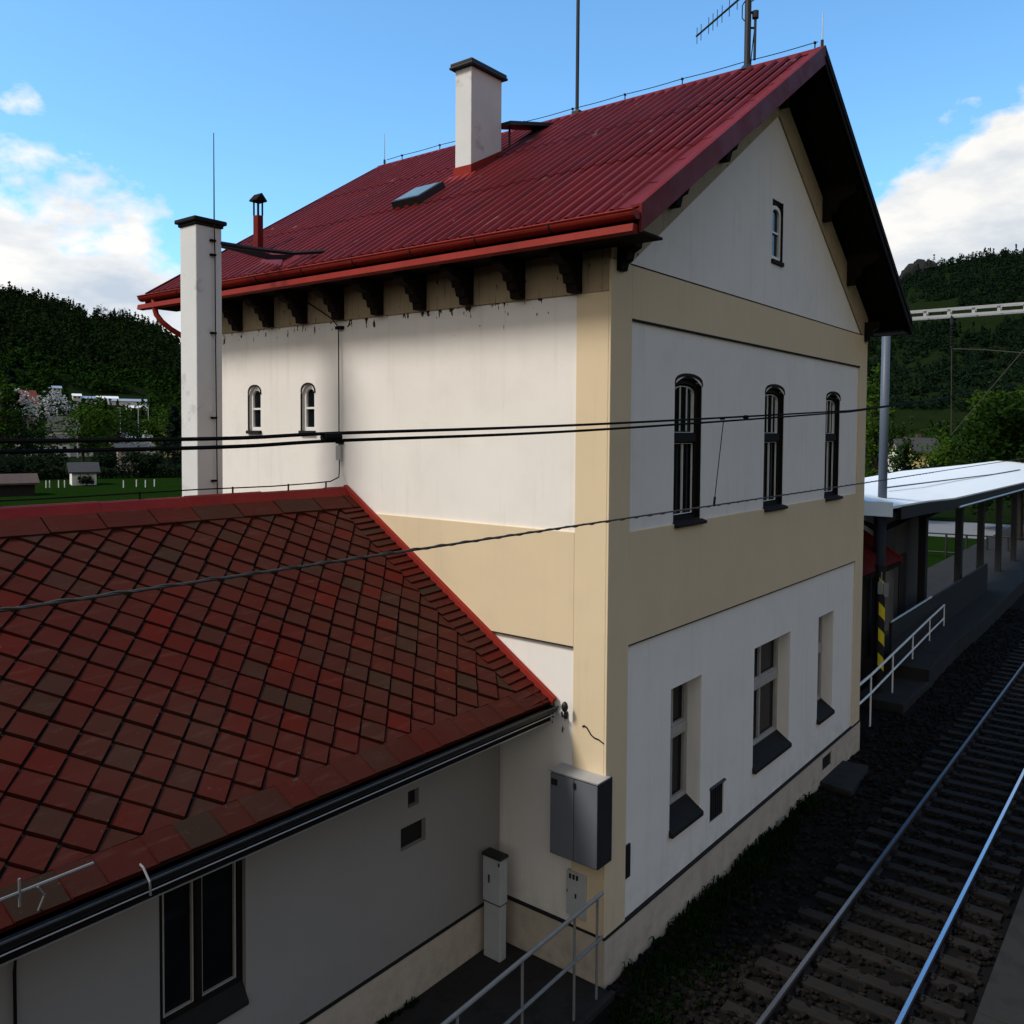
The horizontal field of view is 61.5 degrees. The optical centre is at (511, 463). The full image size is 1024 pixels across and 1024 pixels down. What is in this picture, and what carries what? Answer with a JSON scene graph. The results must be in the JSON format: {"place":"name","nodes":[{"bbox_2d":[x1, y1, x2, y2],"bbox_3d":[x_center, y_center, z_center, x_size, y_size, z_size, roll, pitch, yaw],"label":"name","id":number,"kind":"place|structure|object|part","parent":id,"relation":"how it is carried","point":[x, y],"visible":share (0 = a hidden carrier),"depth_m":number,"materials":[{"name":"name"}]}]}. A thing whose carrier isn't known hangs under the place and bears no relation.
{"place":"outdoors","nodes":[
{"label":"outdoors","id":0,"kind":"place"},
{"bbox_2d":[0,475,181,506],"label":"lawn","id":1,"kind":"structure","parent":0,"point":[107,485],"depth_m":82.66,"materials":[{"name":"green plant"}]},
{"bbox_2d":[77,474,94,485],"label":"bush","id":2,"kind":"object","parent":1,"relation":"on","point":[86,480],"visible":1,"depth_m":88.51,"materials":[{"name":"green plant"}]},
{"bbox_2d":[0,462,181,479],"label":"hedge","id":3,"kind":"object","parent":1,"relation":"on","point":[110,472],"visible":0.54,"depth_m":100.81,"materials":[{"name":"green plant"}]},
{"bbox_2d":[385,942,614,1023],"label":"path","id":4,"kind":"structure","parent":0,"point":[445,998],"depth_m":9.04,"materials":[{"name":"grey concrete"}]},
{"bbox_2d":[482,847,508,961],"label":"cable pillar","id":5,"kind":"structure","parent":4,"relation":"on","point":[495,880],"depth_m":9.65,"materials":[{"name":"plastic"}]},
{"bbox_2d":[441,891,603,1023],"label":"handrail","id":6,"kind":"object","parent":4,"relation":"on","point":[492,984],"visible":0.9,"depth_m":8.29,"materials":[{"name":"grey metal"}]},
{"bbox_2d":[0,253,1023,685],"bbox_3d":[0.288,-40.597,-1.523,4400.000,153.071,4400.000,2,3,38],"label":"ground","id":7,"kind":"structure","parent":0,"point":[922,415],"depth_m":380.18,"materials":[{"name":"green plant"}]},
{"bbox_2d":[0,379,23,473],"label":"poplar tree","id":8,"kind":"object","parent":7,"relation":"on","point":[6,398],"visible":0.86,"depth_m":103.17,"materials":[{"name":"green plant"}]},
{"bbox_2d":[0,388,34,414],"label":"blossom tree","id":9,"kind":"object","parent":7,"relation":"on","point":[24,399],"visible":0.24,"depth_m":287.33,"materials":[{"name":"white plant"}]},
{"bbox_2d":[0,369,35,461],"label":"conifer tree","id":10,"kind":"object","parent":7,"relation":"on","point":[12,376],"visible":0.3,"depth_m":108.76,"materials":[{"name":"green plant"}]},
{"bbox_2d":[0,473,39,496],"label":"shed","id":11,"kind":"structure","parent":7,"relation":"on","point":[23,484],"depth_m":75.52,"materials":[{"name":"brown wood"}]},
{"bbox_2d":[3,402,49,463],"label":"broadleaf tree","id":12,"kind":"object","parent":7,"relation":"on","point":[24,429],"visible":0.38,"depth_m":112.99,"materials":[{"name":"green plant"}]},
{"bbox_2d":[0,445,52,473],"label":"broadleaf tree","id":13,"kind":"object","parent":7,"relation":"on","point":[4,462],"visible":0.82,"depth_m":95.76,"materials":[{"name":"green plant"}]},
{"bbox_2d":[18,388,39,419],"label":"house","id":14,"kind":"structure","parent":7,"relation":"on","point":[33,393],"depth_m":298.76,"materials":[{"name":"red tile"}]},
{"bbox_2d":[19,417,38,436],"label":"house","id":15,"kind":"structure","parent":7,"relation":"on","point":[29,422],"depth_m":235.09,"materials":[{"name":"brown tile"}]},
{"bbox_2d":[20,422,64,457],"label":"broadleaf tree","id":16,"kind":"object","parent":7,"relation":"on","point":[46,436],"visible":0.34,"depth_m":118.09,"materials":[{"name":"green plant"}]},
{"bbox_2d":[24,447,71,475],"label":"broadleaf tree","id":17,"kind":"object","parent":7,"relation":"on","point":[57,459],"visible":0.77,"depth_m":101.47,"materials":[{"name":"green plant"}]},
{"bbox_2d":[34,437,70,456],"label":"house","id":18,"kind":"structure","parent":7,"relation":"on","point":[65,446],"depth_m":157.37,"materials":[{"name":"white paint"}]},
{"bbox_2d":[33,387,76,417],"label":"blossom tree","id":19,"kind":"object","parent":7,"relation":"on","point":[51,409],"visible":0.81,"depth_m":285.76,"materials":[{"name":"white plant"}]},
{"bbox_2d":[51,386,61,393],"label":"building","id":20,"kind":"structure","parent":7,"relation":"on","point":[56,388],"depth_m":361.52,"materials":[{"name":"metal"}]},
{"bbox_2d":[46,415,80,436],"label":"house","id":21,"kind":"structure","parent":7,"relation":"on","point":[56,430],"depth_m":228.11,"materials":[{"name":"brown tile"}]},
{"bbox_2d":[53,434,93,456],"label":"house","id":22,"kind":"structure","parent":7,"relation":"on","point":[71,454],"depth_m":160.25,"materials":[{"name":"white paint"}]},
{"bbox_2d":[71,393,81,401],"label":"building","id":23,"kind":"structure","parent":7,"relation":"on","point":[76,397],"depth_m":356.21,"materials":[{"name":"white paint"}]},
{"bbox_2d":[66,462,100,485],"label":"shed","id":24,"kind":"structure","parent":7,"relation":"on","point":[74,470],"depth_m":89.65,"materials":[{"name":"grey"}]},
{"bbox_2d":[46,398,121,461],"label":"broadleaf tree","id":25,"kind":"object","parent":7,"relation":"on","point":[94,432],"visible":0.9,"depth_m":133.05,"materials":[{"name":"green plant"}]},
{"bbox_2d":[81,396,96,403],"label":"building","id":26,"kind":"structure","parent":7,"relation":"on","point":[85,397],"depth_m":360.31,"materials":[{"name":"metal"}]},
{"bbox_2d":[0,281,180,382],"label":"hillside forest","id":27,"kind":"object","parent":7,"relation":"on","point":[99,339],"visible":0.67,"depth_m":464.62,"materials":[{"name":"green plant"}]},
{"bbox_2d":[0,339,181,423],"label":"hillside woods","id":28,"kind":"object","parent":7,"relation":"on","point":[36,380],"visible":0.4,"depth_m":384.64,"materials":[{"name":"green plant"}]},
{"bbox_2d":[6,399,181,442],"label":"valley trees","id":29,"kind":"object","parent":7,"relation":"on","point":[60,411],"visible":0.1,"depth_m":284.10,"materials":[{"name":"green plant"}]},
{"bbox_2d":[95,304,108,316],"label":"broadleaf tree","id":30,"kind":"object","parent":7,"relation":"on","point":[99,309],"visible":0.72,"depth_m":578.84,"materials":[{"name":"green plant"}]},
{"bbox_2d":[97,396,118,401],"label":"building","id":31,"kind":"structure","parent":7,"relation":"on","point":[112,397],"depth_m":367.41,"materials":[{"name":"white paint"}]},
{"bbox_2d":[89,452,130,474],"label":"broadleaf tree","id":32,"kind":"object","parent":7,"relation":"on","point":[106,459],"visible":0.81,"depth_m":106.06,"materials":[{"name":"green plant"}]},
{"bbox_2d":[86,406,149,453],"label":"broadleaf tree","id":33,"kind":"object","parent":7,"relation":"on","point":[135,431],"visible":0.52,"depth_m":149.78,"materials":[{"name":"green plant"}]},
{"bbox_2d":[116,309,130,320],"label":"broadleaf tree","id":34,"kind":"object","parent":7,"relation":"on","point":[125,312],"visible":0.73,"depth_m":584.13,"materials":[{"name":"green plant"}]},
{"bbox_2d":[107,398,146,405],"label":"building","id":35,"kind":"structure","parent":7,"relation":"on","point":[133,402],"depth_m":367.08,"materials":[{"name":"metal"}]},
{"bbox_2d":[114,443,147,471],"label":"house","id":36,"kind":"structure","parent":7,"relation":"on","point":[118,445],"depth_m":114.09,"materials":[{"name":"white paint"}]},
{"bbox_2d":[125,405,146,410],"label":"building","id":37,"kind":"structure","parent":7,"relation":"on","point":[132,407],"depth_m":356.72,"materials":[{"name":"white paint"}]},
{"bbox_2d":[120,444,165,476],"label":"broadleaf tree","id":38,"kind":"object","parent":7,"relation":"on","point":[154,459],"visible":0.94,"depth_m":102.43,"materials":[{"name":"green plant"}]},
{"bbox_2d":[142,430,158,453],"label":"blossom tree","id":39,"kind":"object","parent":7,"relation":"on","point":[151,444],"visible":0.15,"depth_m":147.05,"materials":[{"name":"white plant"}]},
{"bbox_2d":[140,403,181,464],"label":"broadleaf tree","id":40,"kind":"object","parent":7,"relation":"on","point":[154,430],"visible":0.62,"depth_m":133.88,"materials":[{"name":"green plant"}]},
{"bbox_2d":[150,406,181,474],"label":"conifer tree","id":41,"kind":"object","parent":7,"relation":"on","point":[175,430],"visible":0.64,"depth_m":109.26,"materials":[{"name":"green plant"}]},
{"bbox_2d":[151,431,181,456],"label":"house","id":42,"kind":"structure","parent":7,"relation":"on","point":[158,451],"depth_m":160.45,"materials":[{"name":"white paint"}]},
{"bbox_2d":[0,215,558,1023],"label":"annex wing","id":43,"kind":"structure","parent":7,"relation":"on","point":[266,799],"depth_m":7.84,"materials":[{"name":"red tile"}]},
{"bbox_2d":[0,293,343,501],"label":"lightning conductor","id":44,"kind":"object","parent":43,"relation":"on","point":[338,447],"visible":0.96,"depth_m":10.74,"materials":[{"name":"metal"}]},
{"bbox_2d":[159,859,248,1023],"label":"window","id":45,"kind":"structure","parent":43,"relation":"in","point":[201,952],"depth_m":7.10,"materials":[{"name":"black glass"}]},
{"bbox_2d":[209,133,217,493],"bbox_3d":[-3.773,-1.438,10.901,0.045,5.420,0.087,2,3,38],"label":"lightning rod","id":46,"kind":"object","parent":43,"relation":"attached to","point":[214,255],"visible":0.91,"depth_m":10.88,"materials":[{"name":"metal"}]},
{"bbox_2d":[137,45,912,988],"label":"station building","id":47,"kind":"structure","parent":7,"relation":"on","point":[715,245],"depth_m":10.88,"materials":[{"name":"white paint"}]},
{"bbox_2d":[246,385,261,433],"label":"window","id":48,"kind":"structure","parent":47,"relation":"in","point":[255,393],"depth_m":12.92,"materials":[{"name":"white paint"}]},
{"bbox_2d":[298,383,315,432],"bbox_3d":[-2.846,-0.771,12.088,0.326,0.723,0.130,2,3,38],"label":"window","id":49,"kind":"structure","parent":47,"relation":"in","point":[308,389],"depth_m":12.15,"materials":[{"name":"white paint"}]},
{"bbox_2d":[383,134,385,163],"bbox_3d":[-2.570,-6.335,17.358,0.041,0.620,0.041,-1,2,-29],"label":"lightning rod","id":50,"kind":"object","parent":47,"relation":"on","point":[384,161],"visible":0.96,"depth_m":17.35,"materials":[{"name":"metal"}]},
{"bbox_2d":[561,702,567,718],"bbox_3d":[0.571,2.690,9.379,0.082,0.225,0.172,1,2,3],"label":"outdoor lamp","id":51,"kind":"object","parent":47,"relation":"attached to","point":[564,706],"visible":1,"depth_m":9.32,"materials":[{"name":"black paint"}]},
{"bbox_2d":[566,868,586,920],"bbox_3d":[0.709,4.706,9.398,0.256,0.493,0.051,2,3,38],"label":"meter box","id":52,"kind":"object","parent":47,"relation":"attached to","point":[576,892],"visible":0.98,"depth_m":9.38,"materials":[{"name":"plastic"}]},
{"bbox_2d":[566,868,586,920],"bbox_3d":[0.711,4.706,9.400,0.256,0.493,0.045,2,3,38],"label":"door","id":53,"kind":"structure","parent":52,"relation":"in","point":[579,887],"depth_m":9.38,"materials":[{"name":"plastic"}]},
{"bbox_2d":[572,0,580,114],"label":"roof mast","id":54,"kind":"object","parent":47,"relation":"on","point":[577,110],"visible":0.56,"depth_m":14.42,"materials":[{"name":"metal"}]},
{"bbox_2d":[549,762,612,869],"bbox_3d":[0.735,3.777,9.246,0.622,0.926,0.310,2,3,38],"label":"electrical cabinet","id":55,"kind":"object","parent":47,"relation":"attached to","point":[580,816],"visible":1,"depth_m":9.11,"materials":[{"name":"metal"}]},
{"bbox_3d":[0.534,3.784,9.231,0.303,0.880,0.019,2,3,38],"label":"door","id":56,"kind":"part","parent":55,"relation":"part of","materials":[{"name":"grey paint"}]},
{"bbox_3d":[0.767,3.793,9.041,0.294,0.880,0.028,2,3,38],"label":"door","id":57,"kind":"part","parent":55,"relation":"part of","materials":[{"name":"grey paint"}]},
{"bbox_2d":[582,725,603,743],"bbox_3d":[0.863,2.899,9.208,0.278,0.158,0.021,2,3,38],"label":"cable stub","id":58,"kind":"object","parent":47,"relation":"attached to","point":[592,735],"visible":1,"depth_m":9.21,"materials":[{"name":"rubber"}]},
{"bbox_2d":[387,41,817,159],"bbox_3d":[0.871,-5.947,14.654,8.630,0.115,0.040,2,3,38],"label":"lightning conductor","id":59,"kind":"object","parent":47,"relation":"attached to","point":[682,79],"visible":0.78,"depth_m":13.63,"materials":[{"name":"metal"}]},
{"bbox_2d":[669,681,703,838],"bbox_3d":[2.069,3.592,10.708,0.315,1.805,0.839,2,3,38],"label":"window","id":60,"kind":"structure","parent":47,"relation":"in","point":[683,811],"depth_m":10.92,"materials":[{"name":"glass"}]},
{"bbox_2d":[672,373,706,527],"bbox_3d":[2.123,-0.167,10.488,0.215,1.845,0.785,2,3,38],"label":"window","id":61,"kind":"structure","parent":47,"relation":"in","point":[688,395],"depth_m":10.63,"materials":[{"name":"black glass"}]},
{"bbox_2d":[696,0,758,69],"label":"antenna mast","id":62,"kind":"object","parent":47,"relation":"on","point":[747,38],"visible":0.92,"depth_m":12.58,"materials":[{"name":"metal"}]},
{"bbox_2d":[752,638,791,774],"bbox_3d":[3.801,3.522,12.901,0.315,1.805,1.423,2,3,38],"label":"window","id":63,"kind":"structure","parent":47,"relation":"in","point":[768,743],"depth_m":13.15,"materials":[{"name":"glass"}]},
{"bbox_2d":[763,384,787,511],"bbox_3d":[3.820,-0.236,12.637,0.215,1.845,0.805,2,3,38],"label":"window","id":64,"kind":"structure","parent":47,"relation":"in","point":[774,400],"depth_m":12.82,"materials":[{"name":"black glass"}]},
{"bbox_2d":[771,200,783,266],"bbox_3d":[3.809,-3.339,12.499,0.150,0.917,0.430,2,3,38],"label":"window","id":65,"kind":"structure","parent":47,"relation":"in","point":[777,215],"depth_m":12.58,"materials":[{"name":"black glass"}]},
{"bbox_2d":[821,12,823,45],"bbox_3d":[4.306,-6.013,11.939,0.041,0.480,0.041,-1,2,-29],"label":"lightning rod","id":66,"kind":"object","parent":47,"relation":"on","point":[822,42],"visible":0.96,"depth_m":11.93,"materials":[{"name":"metal"}]},
{"bbox_2d":[816,616,834,724],"bbox_3d":[5.270,3.462,14.762,0.315,1.805,0.790,2,3,38],"label":"window","id":67,"kind":"structure","parent":47,"relation":"in","point":[824,711],"depth_m":15.01,"materials":[{"name":"paint"}]},
{"bbox_2d":[822,752,830,770],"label":"cellar window","id":68,"kind":"structure","parent":47,"relation":"in","point":[826,760],"depth_m":14.82,"materials":[{"name":"black paint"}]},
{"bbox_2d":[824,391,842,500],"bbox_3d":[5.437,-0.301,14.685,0.215,1.845,0.795,2,3,38],"label":"window","id":69,"kind":"structure","parent":47,"relation":"in","point":[832,404],"depth_m":14.89,"materials":[{"name":"black glass"}]},
{"bbox_2d":[590,593,1023,1023],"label":"ballast","id":70,"kind":"structure","parent":7,"relation":"on","point":[888,975],"depth_m":11.66,"materials":[{"name":"grey gravel"}]},
{"bbox_2d":[376,792,839,1023],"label":"weeds","id":71,"kind":"object","parent":70,"relation":"on","point":[770,841],"visible":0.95,"depth_m":10.33,"materials":[{"name":"green plant"}]},
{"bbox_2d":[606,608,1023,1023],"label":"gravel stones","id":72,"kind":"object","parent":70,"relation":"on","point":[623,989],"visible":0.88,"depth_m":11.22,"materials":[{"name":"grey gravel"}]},
{"bbox_2d":[820,761,868,797],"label":"stone slab","id":73,"kind":"structure","parent":70,"relation":"on","point":[846,777],"depth_m":14.71,"materials":[{"name":"concrete"}]},
{"bbox_2d":[704,640,1023,1023],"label":"railway track","id":74,"kind":"structure","parent":70,"relation":"on","point":[934,958],"depth_m":11.10,"materials":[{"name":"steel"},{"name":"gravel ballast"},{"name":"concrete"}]},
{"bbox_2d":[860,529,901,679],"bbox_3d":[7.112,2.966,19.881,3.470,4.700,6.410,2,3,38],"label":"lean to porch","id":75,"kind":"object","parent":7,"relation":"on","point":[893,559],"visible":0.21,"depth_m":21.18,"materials":[{"name":"red metal"}]},
{"bbox_2d":[865,363,896,476],"bbox_3d":[24.135,-1.072,57.165,3.010,11.100,3.314,2,3,38],"label":"poplar tree","id":76,"kind":"object","parent":7,"relation":"on","point":[873,426],"visible":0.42,"depth_m":56.81,"materials":[{"name":"green plant"}]},
{"bbox_2d":[888,438,921,472],"bbox_3d":[27.331,1.286,60.136,3.056,6.207,3.295,0,2,-4],"label":"bush","id":77,"kind":"object","parent":7,"relation":"on","point":[903,458],"visible":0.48,"depth_m":60.05,"materials":[{"name":"green plant"}]},
{"bbox_2d":[888,434,921,471],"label":"house","id":78,"kind":"structure","parent":7,"relation":"on","point":[899,441],"depth_m":99.64,"materials":[{"name":"white tile"}]},
{"bbox_2d":[897,461,939,471],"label":"broadleaf tree","id":79,"kind":"object","parent":7,"relation":"on","point":[923,466],"visible":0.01,"depth_m":70.19,"materials":[{"name":"green plant"}]},
{"bbox_2d":[899,259,939,284],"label":"rocky outcrop","id":80,"kind":"object","parent":7,"relation":"on","point":[911,268],"visible":0.48,"depth_m":572.95,"materials":[{"name":"grey stone"}]},
{"bbox_2d":[906,438,938,468],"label":"house","id":81,"kind":"structure","parent":7,"relation":"on","point":[924,443],"depth_m":92.87,"materials":[{"name":"white paint"}]},
{"bbox_2d":[865,412,986,464],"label":"slope trees","id":82,"kind":"object","parent":7,"relation":"on","point":[932,431],"visible":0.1,"depth_m":232.46,"materials":[{"name":"green plant"}]},
{"bbox_2d":[860,520,1023,712],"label":"platform","id":83,"kind":"structure","parent":7,"relation":"on","point":[915,678],"depth_m":24.55,"materials":[{"name":"concrete"}]},
{"bbox_2d":[873,336,890,692],"bbox_3d":[8.252,0.976,19.118,0.310,8.950,0.265,2,3,38],"label":"line mast","id":84,"kind":"object","parent":83,"relation":"on","point":[881,589],"visible":0.86,"depth_m":19.08,"materials":[{"name":"grey metal"}]},
{"bbox_2d":[910,302,1023,320],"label":"portal beam","id":85,"kind":"structure","parent":84,"relation":"attached to","point":[999,311],"depth_m":17.92,"materials":[{"name":"metal"}]},
{"bbox_2d":[949,315,1023,434],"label":"insulator hanger","id":86,"kind":"object","parent":85,"relation":"hanging from","point":[951,337],"visible":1,"depth_m":18.07,"materials":[{"name":"black paint"}]},
{"bbox_2d":[0,397,952,453],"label":"overhead cable","id":87,"kind":"object","parent":86,"relation":"attached to","point":[66,450],"visible":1,"depth_m":5.08,"materials":[{"name":"metal"}]},
{"bbox_2d":[713,422,723,505],"bbox_3d":[2.226,0.000,9.273,0.028,0.918,0.222,2,3,38],"label":"dropper wire","id":88,"kind":"object","parent":87,"relation":"hanging from","point":[714,500],"visible":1,"depth_m":9.26,"materials":[{"name":"black metal"}]},
{"bbox_2d":[0,458,1023,612],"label":"overhead cable","id":89,"kind":"object","parent":88,"relation":"hanging from","point":[106,594],"visible":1,"depth_m":5.13,"materials":[{"name":"metal"}]},
{"bbox_2d":[0,383,1022,442],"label":"overhead cable","id":90,"kind":"object","parent":86,"relation":"attached to","point":[332,436],"visible":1,"depth_m":5.08,"materials":[{"name":"metal"}]},
{"bbox_2d":[864,512,918,630],"bbox_3d":[10.944,2.863,25.602,1.800,3.570,3.200,2,3,38],"label":"waiting hut","id":91,"kind":"object","parent":83,"relation":"on","point":[902,542],"visible":0.09,"depth_m":24.47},
{"bbox_2d":[897,552,906,615],"bbox_3d":[11.128,3.594,24.556,0.025,2.050,0.750,2,3,38],"label":"door","id":92,"kind":"structure","parent":91,"relation":"in","point":[902,568],"depth_m":24.52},
{"bbox_2d":[860,604,944,726],"bbox_3d":[9.468,4.744,20.596,0.081,1.126,10.235,2,3,35],"label":"handrail","id":93,"kind":"object","parent":83,"relation":"on","point":[894,652],"visible":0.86,"depth_m":19.24,"materials":[{"name":"grey metal"}]},
{"bbox_2d":[888,563,987,662],"bbox_3d":[12.946,4.141,25.591,0.070,1.006,12.400,2,3,38],"label":"platform barrier","id":94,"kind":"object","parent":83,"relation":"on","point":[960,594],"visible":1,"depth_m":24.17,"materials":[{"name":"metal"}]},
{"bbox_2d":[864,461,1023,1023],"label":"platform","id":95,"kind":"structure","parent":83,"relation":"on","point":[924,497],"depth_m":23.13,"materials":[{"name":"white metal"}]},
{"bbox_2d":[866,244,1023,411],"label":"forest","id":96,"kind":"object","parent":7,"relation":"on","point":[989,292],"visible":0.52,"depth_m":399.85,"materials":[{"name":"green plant"}]},
{"bbox_2d":[917,429,975,467],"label":"broadleaf tree","id":97,"kind":"object","parent":7,"relation":"on","point":[941,455],"visible":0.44,"depth_m":84.58,"materials":[{"name":"green plant"}]},
{"bbox_2d":[928,536,1002,643],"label":"yard","id":98,"kind":"structure","parent":7,"relation":"on","point":[936,544],"depth_m":45.63,"materials":[{"name":"green plant"}]},
{"bbox_2d":[928,532,1023,556],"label":"fence","id":99,"kind":"object","parent":98,"relation":"on","point":[966,540],"visible":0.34,"depth_m":41.52,"materials":[{"name":"grey metal"}]},
{"bbox_2d":[945,427,1023,514],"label":"broadleaf tree","id":100,"kind":"object","parent":7,"relation":"on","point":[956,454],"visible":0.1,"depth_m":54.39,"materials":[{"name":"green plant"}]},
{"bbox_2d":[951,385,1023,540],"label":"broadleaf tree","id":101,"kind":"object","parent":7,"relation":"on","point":[988,432],"visible":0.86,"depth_m":44.36,"materials":[{"name":"green plant"}]},
{"bbox_2d":[962,381,1023,446],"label":"broadleaf tree","id":102,"kind":"object","parent":7,"relation":"on","point":[977,398],"visible":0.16,"depth_m":86.64,"materials":[{"name":"green plant"}]},
{"bbox_2d":[0,0,1023,343],"label":"sky","id":103,"kind":"structure","parent":0,"point":[111,111],"materials":[{"name":"blue"}]},
{"bbox_2d":[928,521,1010,538],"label":"road","id":104,"kind":"structure","parent":0,"point":[946,527],"depth_m":54.66,"materials":[{"name":"grey asphalt"}]}
]}

